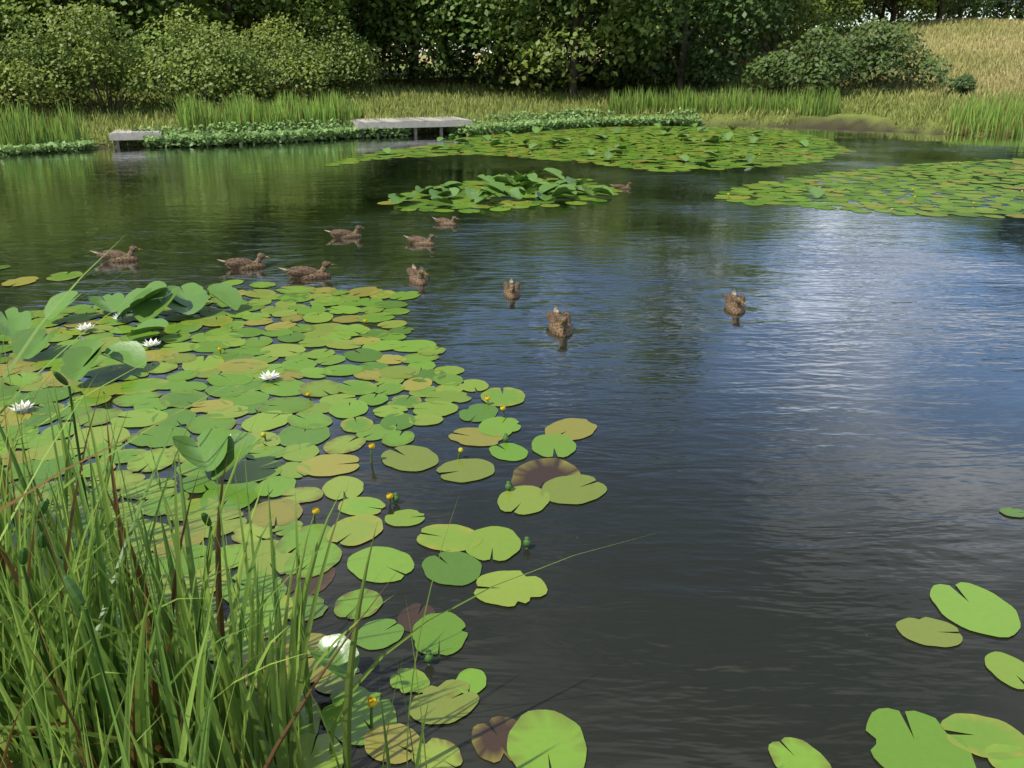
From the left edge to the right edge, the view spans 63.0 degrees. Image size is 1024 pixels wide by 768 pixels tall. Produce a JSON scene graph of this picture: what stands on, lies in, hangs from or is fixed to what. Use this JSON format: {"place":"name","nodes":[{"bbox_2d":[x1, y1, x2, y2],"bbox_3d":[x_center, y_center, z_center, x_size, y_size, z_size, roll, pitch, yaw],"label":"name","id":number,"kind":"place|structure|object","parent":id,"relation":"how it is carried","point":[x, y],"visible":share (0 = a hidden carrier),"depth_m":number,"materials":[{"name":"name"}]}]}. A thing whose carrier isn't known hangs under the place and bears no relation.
{"place":"outdoors","nodes":[
{"label":"outdoors","id":0,"kind":"place"},
{"bbox_2d":[0,125,1023,767],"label":"pond water","id":1,"kind":"structure","parent":0,"point":[806,467],"depth_m":5.27,"materials":[{"name":"blue liquid"}]},
{"bbox_2d":[0,694,172,767],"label":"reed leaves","id":2,"kind":"object","parent":1,"relation":"in","point":[15,764],"depth_m":2.20,"materials":[{"name":"green plant"}]},
{"bbox_2d":[89,245,142,262],"bbox_3d":[-4.241,-1.387,8.961,0.556,0.196,0.180,-1,21,-2],"label":"duck","id":3,"kind":"object","parent":1,"relation":"on","point":[110,256],"visible":0.97,"depth_m":8.92},
{"bbox_2d":[109,129,161,147],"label":"jetty","id":4,"kind":"object","parent":1,"relation":"in","point":[116,136],"visible":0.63,"depth_m":20.68,"materials":[{"name":"grey wood"}]},
{"bbox_2d":[217,253,269,269],"bbox_3d":[-2.770,-1.258,8.634,0.529,0.186,0.170,-5,22,-13],"label":"duck","id":5,"kind":"object","parent":1,"relation":"on","point":[239,264],"visible":0.95,"depth_m":8.59},
{"bbox_2d":[278,261,334,279],"bbox_3d":[-2.021,-1.114,8.251,0.560,0.198,0.181,-3,21,-8],"label":"duck","id":6,"kind":"object","parent":1,"relation":"on","point":[302,273],"visible":1,"depth_m":8.21},
{"bbox_2d":[0,237,669,767],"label":"reeds","id":7,"kind":"object","parent":1,"relation":"in","point":[76,691],"visible":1,"depth_m":2.27,"materials":[{"name":"green plant"}]},
{"bbox_2d":[325,225,364,238],"bbox_3d":[-2.030,-1.837,10.147,0.494,0.174,0.160,-4,21,-10],"label":"duck","id":8,"kind":"object","parent":1,"relation":"on","point":[341,234],"visible":0.98,"depth_m":10.11},
{"bbox_2d":[0,107,702,155],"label":"bank plants","id":9,"kind":"object","parent":1,"relation":"on","point":[286,134],"visible":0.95,"depth_m":22.86,"materials":[{"name":"green plant"}]},
{"bbox_2d":[348,116,472,137],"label":"jetty","id":10,"kind":"object","parent":1,"relation":"in","point":[419,122],"visible":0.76,"depth_m":23.91,"materials":[{"name":"grey wood"}]},
{"bbox_2d":[407,264,428,285],"bbox_3d":[-0.920,-1.078,8.165,0.176,0.192,0.537,-6,22,-16],"label":"duck","id":11,"kind":"object","parent":1,"relation":"on","point":[418,277],"visible":0.98,"depth_m":8.04},
{"bbox_2d":[404,234,436,245],"bbox_3d":[-1.078,-1.689,9.776,0.446,0.161,0.147,8,23,20],"label":"duck","id":12,"kind":"object","parent":1,"relation":"on","point":[418,240],"visible":0.94,"depth_m":9.72},
{"bbox_2d":[432,216,457,225],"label":"duck","id":13,"kind":"object","parent":1,"relation":"on","point":[444,221],"visible":0.98,"depth_m":10.91},
{"bbox_2d":[503,277,519,298],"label":"duck","id":14,"kind":"object","parent":1,"relation":"on","point":[511,290],"visible":0.99,"depth_m":7.59},
{"bbox_2d":[0,123,1023,767],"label":"lily pads","id":15,"kind":"object","parent":1,"relation":"on","point":[530,739],"visible":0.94,"depth_m":4.77,"materials":[{"name":"green plant"}]},
{"bbox_2d":[0,84,1023,153],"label":"reeds","id":16,"kind":"object","parent":1,"relation":"in","point":[26,129],"visible":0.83,"depth_m":23.73,"materials":[{"name":"green plant"}]},
{"bbox_2d":[8,129,1022,728],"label":"water lily flowers","id":17,"kind":"object","parent":1,"relation":"on","point":[428,659],"visible":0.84,"depth_m":4.67,"materials":[{"name":"white plant"}]},
{"bbox_2d":[546,305,572,336],"bbox_3d":[0.386,-0.512,6.686,0.188,0.206,0.568,-2,21,-5],"label":"duck","id":18,"kind":"object","parent":1,"relation":"on","point":[560,325],"visible":0.99,"depth_m":6.57},
{"bbox_2d":[610,182,631,189],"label":"duck","id":19,"kind":"object","parent":1,"relation":"on","point":[620,186],"visible":0.99,"depth_m":13.98},
{"bbox_2d":[725,289,745,314],"bbox_3d":[1.940,-0.721,7.241,0.172,0.188,0.521,4,21,9],"label":"duck","id":20,"kind":"object","parent":1,"relation":"on","point":[735,304],"visible":0.98,"depth_m":7.12},
{"bbox_2d":[0,23,1023,153],"bbox_3d":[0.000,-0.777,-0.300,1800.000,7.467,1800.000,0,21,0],"label":"terrain","id":21,"kind":"structure","parent":0,"point":[862,122],"depth_m":27.45,"materials":[{"name":"green plant"}]},
{"bbox_2d":[2,0,80,57],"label":"tree","id":22,"kind":"object","parent":21,"relation":"on","point":[61,1],"visible":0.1,"depth_m":30.98,"materials":[{"name":"green plant"}]},
{"bbox_2d":[0,0,91,118],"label":"bramble bush","id":23,"kind":"object","parent":21,"relation":"on","point":[9,71],"visible":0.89,"depth_m":22.84,"materials":[{"name":"green plant"}]},
{"bbox_2d":[0,1,107,52],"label":"tree","id":24,"kind":"object","parent":21,"relation":"on","point":[33,36],"depth_m":40.65,"materials":[{"name":"green plant"}]},
{"bbox_2d":[9,0,155,77],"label":"tree","id":25,"kind":"object","parent":21,"relation":"on","point":[54,25],"visible":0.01,"depth_m":37.74,"materials":[{"name":"green plant"}]},
{"bbox_2d":[0,0,180,84],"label":"tree","id":26,"kind":"object","parent":21,"relation":"on","point":[35,6],"visible":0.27,"depth_m":28.20,"materials":[{"name":"green plant"}]},
{"bbox_2d":[15,0,194,117],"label":"bramble bush","id":27,"kind":"object","parent":21,"relation":"on","point":[85,36],"visible":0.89,"depth_m":23.85,"materials":[{"name":"green plant"}]},
{"bbox_2d":[40,0,254,90],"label":"tree","id":28,"kind":"object","parent":21,"relation":"on","point":[245,6],"visible":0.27,"depth_m":30.16,"materials":[{"name":"green plant"}]},
{"bbox_2d":[62,0,260,79],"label":"tree","id":29,"kind":"object","parent":21,"relation":"on","point":[173,7],"visible":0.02,"depth_m":37.84,"materials":[{"name":"green plant"}]},
{"bbox_2d":[120,3,279,108],"bbox_3d":[-9.537,-9.785,25.764,4.467,3.627,4.880,0,21,0],"label":"bramble bush","id":30,"kind":"object","parent":21,"relation":"on","point":[205,67],"visible":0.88,"depth_m":25.19,"materials":[{"name":"green plant"}]},
{"bbox_2d":[62,0,351,77],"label":"tree","id":31,"kind":"object","parent":21,"relation":"on","point":[163,4],"visible":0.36,"depth_m":29.25,"materials":[{"name":"green plant"}]},
{"bbox_2d":[160,0,329,79],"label":"tree","id":32,"kind":"object","parent":21,"relation":"on","point":[222,11],"visible":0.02,"depth_m":39.09,"materials":[{"name":"green plant"}]},
{"bbox_2d":[187,11,335,105],"bbox_3d":[-8.298,-10.635,27.804,4.839,3.310,5.458,0,21,0],"label":"bramble bush","id":33,"kind":"object","parent":21,"relation":"on","point":[292,69],"visible":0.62,"depth_m":27.40,"materials":[{"name":"green plant"}]},
{"bbox_2d":[255,1,385,96],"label":"bramble bush","id":34,"kind":"object","parent":21,"relation":"on","point":[342,60],"visible":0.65,"depth_m":29.67,"materials":[{"name":"green plant"}]},
{"bbox_2d":[234,0,453,84],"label":"tree","id":35,"kind":"object","parent":21,"relation":"on","point":[287,9],"visible":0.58,"depth_m":32.17,"materials":[{"name":"green plant"}]},
{"bbox_2d":[312,38,403,85],"bbox_3d":[-6.462,-13.017,34.159,3.973,2.092,3.039,0,21,0],"label":"bush","id":36,"kind":"object","parent":21,"relation":"on","point":[390,60],"visible":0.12,"depth_m":34.56,"materials":[{"name":"green plant"}]},
{"bbox_2d":[288,1,440,77],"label":"tree","id":37,"kind":"object","parent":21,"relation":"on","point":[375,38],"visible":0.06,"depth_m":37.93,"materials":[{"name":"green plant"}]},
{"bbox_2d":[325,0,508,84],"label":"tree","id":38,"kind":"object","parent":21,"relation":"on","point":[384,7],"visible":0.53,"depth_m":33.00,"materials":[{"name":"green plant"}]},
{"bbox_2d":[345,0,498,70],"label":"tree","id":39,"kind":"object","parent":21,"relation":"on","point":[409,53],"visible":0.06,"depth_m":36.50,"materials":[{"name":"green plant"}]},
{"bbox_2d":[378,5,506,73],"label":"tree","id":40,"kind":"object","parent":21,"relation":"on","point":[451,49],"visible":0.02,"depth_m":50.30,"materials":[{"name":"green plant"}]},
{"bbox_2d":[406,47,483,87],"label":"bush","id":41,"kind":"object","parent":21,"relation":"on","point":[453,73],"visible":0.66,"depth_m":35.24,"materials":[{"name":"green plant"}]},
{"bbox_2d":[471,47,536,91],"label":"bush","id":42,"kind":"object","parent":21,"relation":"on","point":[490,77],"visible":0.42,"depth_m":34.46,"materials":[{"name":"green plant"}]},
{"bbox_2d":[391,0,618,91],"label":"tree","id":43,"kind":"object","parent":21,"relation":"on","point":[489,37],"visible":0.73,"depth_m":31.49,"materials":[{"name":"green plant"}]},
{"bbox_2d":[0,17,1023,146],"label":"grass tufts","id":44,"kind":"object","parent":21,"relation":"on","point":[981,67],"visible":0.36,"depth_m":30.17,"materials":[{"name":"green plant"}]},
{"bbox_2d":[432,0,599,69],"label":"tree","id":45,"kind":"object","parent":21,"relation":"on","point":[473,41],"visible":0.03,"depth_m":39.78,"materials":[{"name":"green plant"}]},
{"bbox_2d":[483,3,603,74],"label":"tree","id":46,"kind":"object","parent":21,"relation":"on","point":[542,25],"depth_m":46.20,"materials":[{"name":"green plant"}]},
{"bbox_2d":[504,30,591,93],"bbox_3d":[1.410,-13.299,34.969,3.799,2.949,3.558,7,22,17],"label":"bush","id":47,"kind":"object","parent":21,"relation":"on","point":[558,71],"visible":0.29,"depth_m":34.27,"materials":[{"name":"green plant"}]},
{"bbox_2d":[469,0,690,100],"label":"tree","id":48,"kind":"object","parent":21,"relation":"on","point":[585,41],"visible":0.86,"depth_m":31.67,"materials":[{"name":"green plant"}]},
{"bbox_2d":[538,54,626,92],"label":"bush","id":49,"kind":"object","parent":21,"relation":"on","point":[597,82],"visible":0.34,"depth_m":34.90,"materials":[{"name":"green plant"}]},
{"bbox_2d":[509,0,680,61],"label":"tree","id":50,"kind":"object","parent":21,"relation":"on","point":[597,45],"visible":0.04,"depth_m":38.79,"materials":[{"name":"green plant"}]},
{"bbox_2d":[584,47,645,91],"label":"bush","id":51,"kind":"object","parent":21,"relation":"on","point":[629,82],"visible":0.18,"depth_m":35.24,"materials":[{"name":"green plant"}]},
{"bbox_2d":[588,34,676,92],"bbox_3d":[5.120,-13.382,35.071,3.998,3.071,3.442,14,25,31],"label":"bush","id":52,"kind":"object","parent":21,"relation":"on","point":[652,71],"visible":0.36,"depth_m":34.30,"materials":[{"name":"green plant"}]},
{"bbox_2d":[596,0,691,65],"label":"tree","id":53,"kind":"object","parent":21,"relation":"on","point":[644,65],"depth_m":45.03,"materials":[{"name":"green plant"}]},
{"bbox_2d":[647,32,726,86],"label":"bush","id":54,"kind":"object","parent":21,"relation":"on","point":[696,35],"visible":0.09,"depth_m":35.16,"materials":[{"name":"green plant"}]},
{"bbox_2d":[587,0,794,91],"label":"tree","id":55,"kind":"object","parent":21,"relation":"on","point":[757,10],"visible":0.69,"depth_m":31.82,"materials":[{"name":"green plant"}]},
{"bbox_2d":[655,26,743,93],"bbox_3d":[7.864,-13.110,33.963,3.006,2.795,3.599,-14,25,-32],"label":"bush","id":56,"kind":"object","parent":21,"relation":"on","point":[698,64],"visible":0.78,"depth_m":33.27,"materials":[{"name":"green plant"}]},
{"bbox_2d":[666,2,769,52],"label":"tree","id":57,"kind":"object","parent":21,"relation":"on","point":[724,34],"visible":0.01,"depth_m":47.40,"materials":[{"name":"green plant"}]},
{"bbox_2d":[666,7,771,59],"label":"tree","id":58,"kind":"object","parent":21,"relation":"on","point":[729,45],"visible":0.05,"depth_m":45.16,"materials":[{"name":"green plant"}]},
{"bbox_2d":[645,0,800,76],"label":"tree","id":59,"kind":"object","parent":21,"relation":"on","point":[697,30],"visible":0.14,"depth_m":36.08,"materials":[{"name":"green plant"}]},
{"bbox_2d":[690,0,858,61],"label":"tree","id":60,"kind":"object","parent":21,"relation":"on","point":[807,7],"visible":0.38,"depth_m":38.82,"materials":[{"name":"green plant"}]},
{"bbox_2d":[726,0,830,44],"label":"tree","id":61,"kind":"object","parent":21,"relation":"on","point":[800,25],"visible":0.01,"depth_m":45.09,"materials":[{"name":"green plant"}]},
{"bbox_2d":[746,0,859,43],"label":"tree","id":62,"kind":"object","parent":21,"relation":"on","point":[830,17],"visible":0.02,"depth_m":46.34,"materials":[{"name":"green plant"}]},
{"bbox_2d":[741,24,871,97],"bbox_3d":[10.865,-11.799,30.951,4.048,2.725,4.084,-14,25,-33],"label":"bush","id":63,"kind":"object","parent":21,"relation":"on","point":[821,63],"visible":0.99,"depth_m":30.18,"materials":[{"name":"green plant"}]},
{"bbox_2d":[792,0,877,37],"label":"tree","id":64,"kind":"object","parent":21,"relation":"on","point":[860,7],"visible":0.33,"depth_m":45.91,"materials":[{"name":"green plant"}]},
{"bbox_2d":[816,0,899,26],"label":"tree","id":65,"kind":"object","parent":21,"relation":"on","point":[886,14],"visible":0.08,"depth_m":57.13,"materials":[{"name":"green plant"}]},
{"bbox_2d":[823,17,952,94],"bbox_3d":[14.152,-12.191,31.477,4.110,3.000,3.935,-9,23,-21],"label":"bush","id":66,"kind":"object","parent":21,"relation":"on","point":[880,53],"visible":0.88,"depth_m":30.48,"materials":[{"name":"green plant"}]},
{"bbox_2d":[850,0,936,21],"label":"tree","id":67,"kind":"object","parent":21,"relation":"on","point":[882,15],"visible":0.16,"depth_m":51.85,"materials":[{"name":"green plant"}]},
{"bbox_2d":[851,0,949,24],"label":"tree","id":68,"kind":"object","parent":21,"relation":"on","point":[892,13],"visible":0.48,"depth_m":47.58,"materials":[{"name":"green plant"}]},
{"bbox_2d":[855,0,953,22],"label":"tree","id":69,"kind":"object","parent":21,"relation":"on","point":[902,10],"visible":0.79,"depth_m":46.26,"materials":[{"name":"green plant"}]},
{"bbox_2d":[869,0,983,21],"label":"tree","id":70,"kind":"object","parent":21,"relation":"on","point":[948,14],"visible":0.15,"depth_m":57.54,"materials":[{"name":"green plant"}]},
{"bbox_2d":[887,0,1006,18],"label":"tree","id":71,"kind":"object","parent":21,"relation":"on","point":[939,15],"visible":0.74,"depth_m":49.66,"materials":[{"name":"green plant"}]},
{"bbox_2d":[939,74,976,95],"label":"bush","id":72,"kind":"object","parent":21,"relation":"on","point":[966,81],"visible":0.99,"depth_m":29.23,"materials":[{"name":"green plant"}]},
{"bbox_2d":[924,0,1017,18],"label":"tree","id":73,"kind":"object","parent":21,"relation":"on","point":[961,11],"visible":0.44,"depth_m":52.74,"materials":[{"name":"green plant"}]},
{"bbox_2d":[920,0,1023,19],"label":"tree","id":74,"kind":"object","parent":21,"relation":"on","point":[1007,10],"visible":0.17,"depth_m":58.67,"materials":[{"name":"green plant"}]},
{"bbox_2d":[966,0,1023,19],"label":"tree","id":75,"kind":"object","parent":21,"relation":"on","point":[1000,4],"visible":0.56,"depth_m":58.47,"materials":[{"name":"green plant"}]},
{"bbox_2d":[968,0,1023,19],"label":"tree","id":76,"kind":"object","parent":21,"relation":"on","point":[1013,17],"visible":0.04,"depth_m":83.23,"materials":[{"name":"green plant"}]},
{"bbox_2d":[161,1,1023,55],"label":"sky","id":77,"kind":"structure","parent":0,"point":[889,14],"materials":[{"name":"white"}]}
]}

